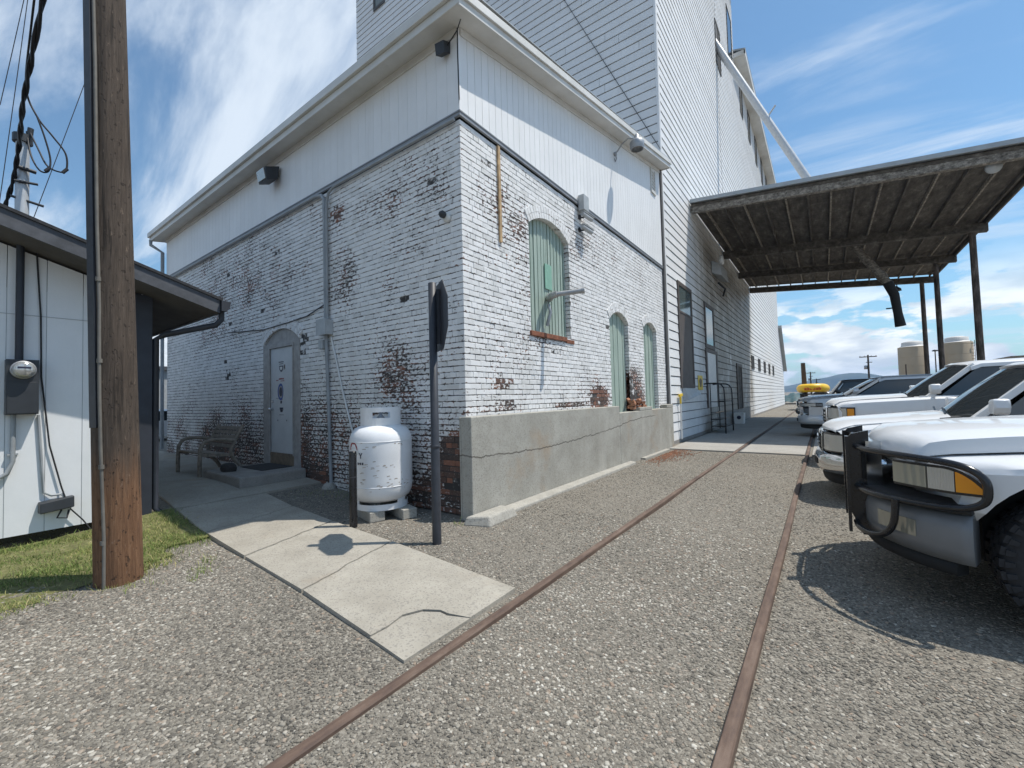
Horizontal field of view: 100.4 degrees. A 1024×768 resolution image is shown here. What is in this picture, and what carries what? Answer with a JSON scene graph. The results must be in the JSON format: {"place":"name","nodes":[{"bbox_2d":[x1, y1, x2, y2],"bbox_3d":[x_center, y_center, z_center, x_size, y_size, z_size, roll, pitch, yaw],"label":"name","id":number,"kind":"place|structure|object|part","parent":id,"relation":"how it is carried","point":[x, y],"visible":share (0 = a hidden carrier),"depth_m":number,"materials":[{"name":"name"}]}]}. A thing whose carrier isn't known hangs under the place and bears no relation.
{"place":"outdoors","nodes":[
{"label":"outdoors","id":0,"kind":"place"},
{"bbox_2d":[0,0,23,104],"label":"overhead line","id":1,"kind":"object","parent":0,"point":[12,52],"visible":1,"depth_m":10.39,"materials":[{"name":"black rubber"}]},
{"bbox_2d":[0,0,27,198],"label":"overhead line","id":2,"kind":"object","parent":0,"point":[13,99],"visible":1,"depth_m":10.39,"materials":[{"name":"black rubber"}]},
{"bbox_2d":[34,85,83,216],"bbox_3d":[-11.604,-6.869,11.193,0.017,7.704,1.728,-3,-3,43],"label":"overhead line","id":3,"kind":"object","parent":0,"point":[58,151],"visible":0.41,"depth_m":11.02,"materials":[{"name":"black rubber"}]},
{"bbox_2d":[0,509,208,610],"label":"turf ground","id":4,"kind":"structure","parent":0,"point":[65,584],"depth_m":4.31,"materials":[{"name":"green plant"}]},
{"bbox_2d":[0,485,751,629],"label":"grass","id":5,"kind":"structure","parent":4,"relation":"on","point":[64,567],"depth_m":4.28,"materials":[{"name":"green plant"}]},
{"bbox_2d":[159,451,514,662],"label":"sidewalk","id":6,"kind":"structure","parent":0,"point":[402,603],"depth_m":3.96,"materials":[{"name":"concrete"}]},
{"bbox_2d":[176,424,244,476],"bbox_3d":[-6.014,1.295,8.523,1.230,0.951,0.816,-3,-2,36],"label":"park bench","id":7,"kind":"object","parent":6,"relation":"on","point":[211,441],"visible":0.93,"depth_m":8.49,"materials":[{"name":"brown wood"}]},
{"bbox_2d":[204,462,305,488],"bbox_3d":[-4.722,1.681,7.846,1.550,0.235,1.110,-3,-2,36],"label":"concrete step","id":8,"kind":"object","parent":6,"relation":"on","point":[240,477],"visible":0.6,"depth_m":7.42,"materials":[{"name":"grey concrete"}]},
{"bbox_2d":[220,462,236,471],"bbox_3d":[-5.097,1.494,7.683,0.338,0.150,0.232,-3,-2,36],"label":"black bundle","id":9,"kind":"object","parent":8,"relation":"on","point":[228,467],"visible":1,"depth_m":7.59,"materials":[{"name":"black fabric"}]},
{"bbox_2d":[240,463,291,470],"bbox_3d":[-4.653,1.562,8.076,0.900,0.014,0.540,-3,-2,36],"label":"door mat","id":10,"kind":"object","parent":8,"relation":"on","point":[265,466],"depth_m":8.01,"materials":[{"name":"black rubber"}]},
{"bbox_2d":[349,451,357,527],"bbox_3d":[-1.927,1.377,5.180,0.094,1.118,0.092,-3,-2,36],"label":"bollard","id":11,"kind":"object","parent":6,"relation":"on","point":[353,520],"visible":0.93,"depth_m":5.15,"materials":[{"name":"black metal"}]},
{"bbox_2d":[0,391,1023,767],"bbox_3d":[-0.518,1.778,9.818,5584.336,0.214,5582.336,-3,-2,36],"label":"gravel ground","id":12,"kind":"structure","parent":0,"point":[808,483],"depth_m":2.57,"materials":[{"name":"grey gravel"}]},
{"bbox_2d":[83,0,143,589],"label":"utility pole","id":13,"kind":"object","parent":12,"relation":"on","point":[117,537],"visible":0.95,"depth_m":3.69,"materials":[{"name":"wood"}]},
{"bbox_2d":[3,0,68,205],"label":"service drop","id":14,"kind":"object","parent":13,"relation":"attached to","point":[34,37],"visible":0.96,"depth_m":5.72,"materials":[{"name":"black rubber"}]},
{"bbox_2d":[0,203,230,547],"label":"house","id":15,"kind":"structure","parent":12,"relation":"on","point":[166,305],"depth_m":5.07,"materials":[{"name":"paint"}]},
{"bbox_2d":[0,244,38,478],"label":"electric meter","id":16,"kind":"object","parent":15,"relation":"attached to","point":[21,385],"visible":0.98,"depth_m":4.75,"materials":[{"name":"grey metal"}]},
{"bbox_2d":[10,127,43,214],"bbox_3d":[-7.454,-2.662,6.557,0.240,2.564,0.344,-3,-2,36],"label":"service mast","id":17,"kind":"object","parent":15,"relation":"attached to","point":[23,183],"visible":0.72,"depth_m":6.50,"materials":[{"name":"grey metal"}]},
{"bbox_2d":[36,253,90,528],"bbox_3d":[-5.312,0.098,5.062,0.107,3.325,0.475,-3,-2,36],"label":"cable box","id":18,"kind":"object","parent":15,"relation":"attached to","point":[64,501],"visible":0.97,"depth_m":4.95,"materials":[{"name":"grey metal"}]},
{"bbox_2d":[159,366,166,408],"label":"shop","id":19,"kind":"structure","parent":12,"relation":"on","point":[165,387],"depth_m":23.90,"materials":[{"name":"glass"}]},
{"bbox_2d":[159,409,166,435],"bbox_3d":[-14.739,1.762,17.499,1.800,1.450,4.300,-3,-2,36],"label":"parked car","id":20,"kind":"object","parent":12,"relation":"on","point":[165,422],"visible":0.01,"depth_m":17.13,"materials":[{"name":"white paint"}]},
{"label":"windows","id":21,"kind":"part","parent":20,"relation":"part of","materials":[{"name":"glass"}]},
{"bbox_2d":[357,503,384,522],"bbox_3d":[-1.943,1.694,5.696,0.200,0.130,0.800,0,-3,-38],"label":"concrete block","id":22,"kind":"object","parent":12,"relation":"on","point":[373,517],"depth_m":5.41,"materials":[{"name":"grey concrete"}]},
{"bbox_2d":[379,500,416,519],"bbox_3d":[-1.560,1.688,5.814,0.200,0.130,0.800,0,-3,-38],"label":"concrete block","id":23,"kind":"object","parent":12,"relation":"on","point":[407,511],"depth_m":5.54,"materials":[{"name":"grey concrete"}]},
{"bbox_2d":[349,407,412,511],"bbox_3d":[-1.764,0.971,5.760,0.818,1.310,0.820,-3,-2,36],"label":"propane tank","id":24,"kind":"object","parent":23,"relation":"on","point":[381,444],"visible":0.9,"depth_m":5.44,"materials":[{"name":"white metal"}]},
{"bbox_2d":[147,0,671,514],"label":"brick building","id":25,"kind":"structure","parent":12,"relation":"on","point":[551,306],"depth_m":7.35,"materials":[{"name":"white brick"}]},
{"bbox_2d":[256,166,278,184],"bbox_3d":[-4.850,-4.160,8.510,0.360,0.353,0.342,-3,-2,36],"label":"floodlight","id":26,"kind":"object","parent":25,"relation":"attached to","point":[267,175],"visible":1,"depth_m":8.40,"materials":[{"name":"grey metal"}]},
{"bbox_2d":[228,304,323,332],"bbox_3d":[-4.942,-1.242,8.739,4.182,0.207,0.025,-3,-2,36],"label":"wall wire","id":27,"kind":"object","parent":25,"relation":"attached to","point":[281,324],"depth_m":8.38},
{"bbox_2d":[268,346,292,453],"bbox_3d":[-4.574,0.317,8.441,0.920,2.095,0.140,-3,-2,36],"label":"door","id":28,"kind":"structure","parent":25,"relation":"in","point":[281,358],"depth_m":8.47,"materials":[{"name":"grey paint"}]},
{"bbox_2d":[172,117,454,489],"bbox_3d":[-5.431,-0.672,8.991,11.650,5.294,0.240,-3,-2,36],"label":"electrical conduit","id":29,"kind":"object","parent":25,"relation":"attached to","point":[324,326],"visible":0.94,"depth_m":7.41,"materials":[{"name":"metal"}]},
{"bbox_2d":[330,337,352,430],"bbox_3d":[-2.762,0.341,7.100,0.932,2.369,0.056,-3,-3,40],"label":"white pipe","id":30,"kind":"object","parent":25,"relation":"attached to","point":[341,383],"visible":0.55,"depth_m":7.19,"materials":[{"name":"plastic"}]},
{"bbox_2d":[439,210,450,222],"bbox_3d":[-0.913,-2.261,5.745,0.135,0.145,0.135,-3,-2,36],"label":"dome camera","id":31,"kind":"object","parent":25,"relation":"attached to","point":[445,216],"visible":1,"depth_m":5.74,"materials":[{"name":"white plastic"}]},
{"bbox_2d":[435,19,460,56],"bbox_3d":[-0.833,-4.707,5.680,0.430,0.554,0.170,-3,-3,40],"label":"security light","id":32,"kind":"object","parent":25,"relation":"attached to","point":[442,48],"visible":0.91,"depth_m":5.72,"materials":[{"name":"grey metal"}]},
{"bbox_2d":[578,194,594,234],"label":"bullet cameras","id":33,"kind":"object","parent":25,"relation":"attached to","point":[583,204],"visible":1,"depth_m":8.37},
{"bbox_2d":[613,133,643,161],"bbox_3d":[2.700,-5.470,9.886,0.716,0.510,0.320,-3,-2,36],"label":"gooseneck lamp","id":34,"kind":"object","parent":25,"relation":"attached to","point":[637,144],"visible":0.99,"depth_m":9.74,"materials":[{"name":"metal"}]},
{"bbox_2d":[428,279,447,544],"bbox_3d":[-0.811,0.391,4.586,0.144,2.990,0.739,-1,-2,-22],"label":"stop sign","id":35,"kind":"object","parent":12,"relation":"on","point":[438,308],"visible":0.94,"depth_m":4.54,"materials":[{"name":"metal"}]},
{"bbox_2d":[464,505,516,526],"bbox_3d":[-0.238,1.660,5.380,0.327,0.119,0.736,-3,-2,36],"label":"concrete chunk","id":36,"kind":"object","parent":12,"relation":"on","point":[491,517],"visible":0.99,"depth_m":5.22,"materials":[{"name":"white concrete"}]},
{"bbox_2d":[264,411,794,767],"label":"railway rail","id":37,"kind":"object","parent":12,"relation":"on","point":[293,755],"visible":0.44,"depth_m":2.60,"materials":[{"name":"metal"}]},
{"bbox_2d":[459,404,673,519],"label":"concrete wall","id":38,"kind":"structure","parent":12,"relation":"on","point":[516,462],"depth_m":6.76,"materials":[{"name":"grey concrete"}]},
{"bbox_2d":[356,0,786,444],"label":"grain elevator","id":39,"kind":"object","parent":12,"relation":"on","point":[656,74],"visible":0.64,"depth_m":16.39,"materials":[{"name":"white"}]},
{"bbox_2d":[373,0,384,11],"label":"window","id":40,"kind":"structure","parent":39,"relation":"in","point":[376,3],"depth_m":21.50,"materials":[{"name":"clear glass"}]},
{"bbox_2d":[678,393,682,438],"bbox_3d":[5.364,1.019,13.507,0.060,1.440,0.327,-3,-2,36],"label":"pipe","id":41,"kind":"object","parent":39,"relation":"attached to","point":[680,396],"visible":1,"depth_m":13.46,"materials":[{"name":"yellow metal"}]},
{"bbox_2d":[676,280,694,387],"bbox_3d":[5.957,-1.625,14.615,0.066,3.530,1.800,-3,-2,36],"label":"window","id":42,"kind":"structure","parent":39,"relation":"in","point":[684,294],"depth_m":14.53,"materials":[{"name":"grey glass"}]},
{"bbox_2d":[698,375,702,389],"bbox_3d":[7.069,-0.049,16.007,0.015,0.540,0.700,-3,-2,36],"label":"yellow sign","id":43,"kind":"object","parent":39,"relation":"attached to","point":[700,382],"visible":1,"depth_m":15.96,"materials":[{"name":"yellow metal"}]},
{"bbox_2d":[703,301,714,350],"bbox_3d":[8.195,-2.369,17.730,0.066,1.840,1.750,-3,-2,36],"label":"window","id":44,"kind":"structure","parent":39,"relation":"in","point":[709,329],"depth_m":17.65,"materials":[{"name":"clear glass"}]},
{"bbox_2d":[714,18,721,76],"bbox_3d":[10.690,-17.462,22.189,0.066,2.300,1.300,-3,-2,36],"label":"window","id":45,"kind":"structure","parent":39,"relation":"in","point":[717,35],"depth_m":22.09,"materials":[{"name":"grey glass"}]},
{"bbox_2d":[711,255,727,296],"bbox_3d":[9.289,-4.773,19.047,0.512,1.292,2.549,-3,-2,31],"label":"wall lamp","id":46,"kind":"object","parent":39,"relation":"attached to","point":[719,272],"visible":1,"depth_m":18.55,"materials":[{"name":"white plastic"}]},
{"bbox_2d":[725,4,732,61],"bbox_3d":[13.025,-20.806,25.615,0.066,3.100,1.500,-3,-2,36],"label":"window","id":47,"kind":"structure","parent":39,"relation":"in","point":[728,22],"depth_m":25.56,"materials":[{"name":"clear glass"}]},
{"bbox_2d":[739,87,742,118],"bbox_3d":[15.443,-19.130,28.807,0.066,2.150,1.150,-3,-2,36],"label":"window","id":48,"kind":"structure","parent":39,"relation":"in","point":[740,91],"depth_m":28.79,"materials":[{"name":"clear glass"}]},
{"bbox_2d":[747,110,750,144],"bbox_3d":[17.627,-19.081,31.792,0.066,2.150,1.150,-3,-2,36],"label":"window","id":49,"kind":"structure","parent":39,"relation":"in","point":[748,118],"depth_m":31.81,"materials":[{"name":"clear glass"}]},
{"bbox_2d":[751,355,754,369],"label":"window","id":50,"kind":"structure","parent":39,"relation":"in","point":[752,357],"depth_m":28.12,"materials":[{"name":"grey glass"}]},
{"bbox_2d":[754,136,757,167],"bbox_3d":[19.989,-19.029,35.020,0.066,2.150,1.150,-3,-2,36],"label":"window","id":51,"kind":"structure","parent":39,"relation":"in","point":[755,144],"depth_m":35.00,"materials":[{"name":"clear glass"}]},
{"bbox_2d":[757,358,760,371],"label":"window","id":52,"kind":"structure","parent":39,"relation":"in","point":[759,362],"depth_m":31.05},
{"bbox_2d":[760,157,762,185],"bbox_3d":[22.351,-18.977,38.248,0.066,2.150,1.150,-3,-2,36],"label":"window","id":53,"kind":"structure","parent":39,"relation":"in","point":[760,157],"depth_m":38.24,"materials":[{"name":"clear glass"}]},
{"bbox_2d":[716,38,905,326],"bbox_3d":[13.410,-10.072,20.023,6.930,15.586,0.457,-3,-2,32],"label":"grain spout","id":54,"kind":"object","parent":39,"relation":"attached to","point":[874,268],"visible":0.76,"depth_m":20.06,"materials":[{"name":"white metal"}]},
{"bbox_2d":[648,449,701,464],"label":"brick crumbs","id":55,"kind":"object","parent":12,"relation":"on","point":[667,456],"visible":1,"depth_m":10.52,"materials":[{"name":"brown brick"}]},
{"bbox_2d":[711,429,815,767],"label":"railway rail","id":56,"kind":"object","parent":12,"relation":"on","point":[726,750],"visible":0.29,"depth_m":2.36,"materials":[{"name":"metal"}]},
{"bbox_2d":[801,363,807,396],"bbox_3d":[25.439,0.257,37.072,0.438,4.186,0.440,-3,-2,36],"label":"utility pole","id":57,"kind":"object","parent":12,"relation":"on","point":[803,374],"visible":0.43,"depth_m":37.00,"materials":[{"name":"brown wood"}]},
{"bbox_2d":[800,393,825,397],"bbox_3d":[24.883,1.428,35.230,2.100,1.340,3.400,-3,-2,36],"label":"boat trailer","id":58,"kind":"object","parent":12,"relation":"on","point":[801,395],"visible":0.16,"depth_m":34.07,"materials":[{"name":"metal"}]},
{"bbox_2d":[796,384,829,392],"bbox_3d":[24.855,0.353,35.267,2.280,0.716,3.880,-3,-2,36],"label":"inflatable raft","id":59,"kind":"object","parent":58,"relation":"on","point":[802,388],"visible":1,"depth_m":33.84,"materials":[{"name":"yellow plastic"}]},
{"bbox_2d":[859,355,876,377],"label":"utility pole","id":60,"kind":"object","parent":12,"relation":"on","point":[867,366],"visible":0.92,"depth_m":69.05,"materials":[{"name":"wood"}]},
{"bbox_2d":[897,341,924,374],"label":"storage tank","id":61,"kind":"object","parent":12,"relation":"on","point":[911,355],"visible":0.48,"depth_m":43.05,"materials":[{"name":"beige metal"}]},
{"bbox_2d":[814,362,1023,484],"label":"parked truck","id":62,"kind":"object","parent":12,"relation":"on","point":[1000,392],"visible":0.38,"depth_m":5.52,"materials":[{"name":"white paint"}]},
{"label":"side window","id":63,"kind":"part","parent":62,"relation":"part of","materials":[{"name":"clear glass"}]},
{"bbox_2d":[822,358,1023,422],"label":"pickup truck","id":64,"kind":"object","parent":12,"relation":"on","point":[937,388],"visible":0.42,"depth_m":7.95,"materials":[{"name":"white paint"}]},
{"bbox_3d":[8.167,0.602,7.272,1.590,0.740,0.083,-3,-2,36],"label":"door","id":65,"kind":"part","parent":64,"relation":"part of","materials":[{"name":"white paint"}]},
{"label":"side window","id":66,"kind":"part","parent":64,"relation":"part of","materials":[{"name":"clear glass"}]},
{"bbox_2d":[842,415,1023,610],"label":"pickup truck","id":67,"kind":"object","parent":12,"relation":"on","point":[945,495],"visible":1,"depth_m":2.85,"materials":[{"name":"white paint"}]},
{"bbox_2d":[932,350,937,371],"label":"street lamp","id":68,"kind":"object","parent":12,"relation":"on","point":[935,360],"visible":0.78,"depth_m":49.63,"materials":[{"name":"grey metal"}]},
{"bbox_2d":[944,336,975,364],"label":"storage tank","id":69,"kind":"object","parent":12,"relation":"on","point":[958,349],"visible":0.4,"depth_m":40.74,"materials":[{"name":"beige metal"}]},
{"bbox_2d":[0,0,1023,385],"label":"sky","id":70,"kind":"structure","parent":0,"point":[851,84],"materials":[{"name":"blue"}]},
{"bbox_2d":[668,417,818,456],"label":"loading pad pavement","id":71,"kind":"structure","parent":0,"point":[789,436],"depth_m":13.62,"materials":[{"name":"concrete"}]},
{"bbox_2d":[704,383,733,433],"bbox_3d":[8.093,0.906,16.667,0.733,1.906,1.652,-3,-2,36],"label":"stair railing","id":72,"kind":"object","parent":71,"relation":"on","point":[720,424],"visible":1,"depth_m":16.20,"materials":[{"name":"black metal"}]},
{"bbox_2d":[734,412,744,423],"bbox_3d":[11.112,1.663,20.826,0.430,0.530,0.562,-3,-2,36],"label":"box","id":73,"kind":"object","parent":71,"relation":"on","point":[739,417],"visible":0.98,"depth_m":20.63,"materials":[{"name":"plastic"}]},
{"bbox_2d":[795,378,868,413],"bbox_3d":[15.720,0.753,18.896,5.325,2.008,2.350,-3,-2,36],"label":"parked truck","id":74,"kind":"object","parent":71,"relation":"on","point":[847,385],"visible":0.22,"depth_m":18.76,"materials":[{"name":"paint"}]},
{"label":"side window","id":75,"kind":"part","parent":74,"relation":"part of","materials":[{"name":"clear glass"}]},
{"bbox_2d":[690,137,1023,373],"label":"loading canopy","id":76,"kind":"object","parent":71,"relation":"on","point":[932,214],"visible":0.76,"depth_m":16.14,"materials":[{"name":"wood"}]},
{"bbox_2d":[984,163,1002,173],"bbox_3d":[13.143,-5.913,11.656,0.340,0.331,0.280,-3,-2,36],"label":"ceiling lamp","id":77,"kind":"object","parent":76,"relation":"attached to","point":[992,169],"visible":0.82,"depth_m":11.58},
{"bbox_2d":[797,374,931,428],"bbox_3d":[12.230,0.678,13.024,5.925,1.928,2.400,-3,-2,36],"label":"pickup truck","id":78,"kind":"object","parent":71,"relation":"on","point":[816,404],"visible":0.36,"depth_m":13.21,"materials":[{"name":"silver metal"}]},
{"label":"side window","id":79,"kind":"part","parent":78,"relation":"part of","materials":[{"name":"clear glass"}]},
{"bbox_2d":[785,393,799,402],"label":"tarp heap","id":80,"kind":"object","parent":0,"point":[791,397],"visible":0.4,"depth_m":52.10,"materials":[{"name":"teal plastic"}]},
{"bbox_2d":[784,373,879,391],"bbox_3d":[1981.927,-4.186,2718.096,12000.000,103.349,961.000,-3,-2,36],"label":"hills","id":81,"kind":"structure","parent":0,"point":[832,381],"depth_m":2418.42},
{"bbox_2d":[992,355,1023,359],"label":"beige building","id":82,"kind":"structure","parent":0,"point":[1021,356],"depth_m":57.98,"materials":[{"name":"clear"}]}
]}

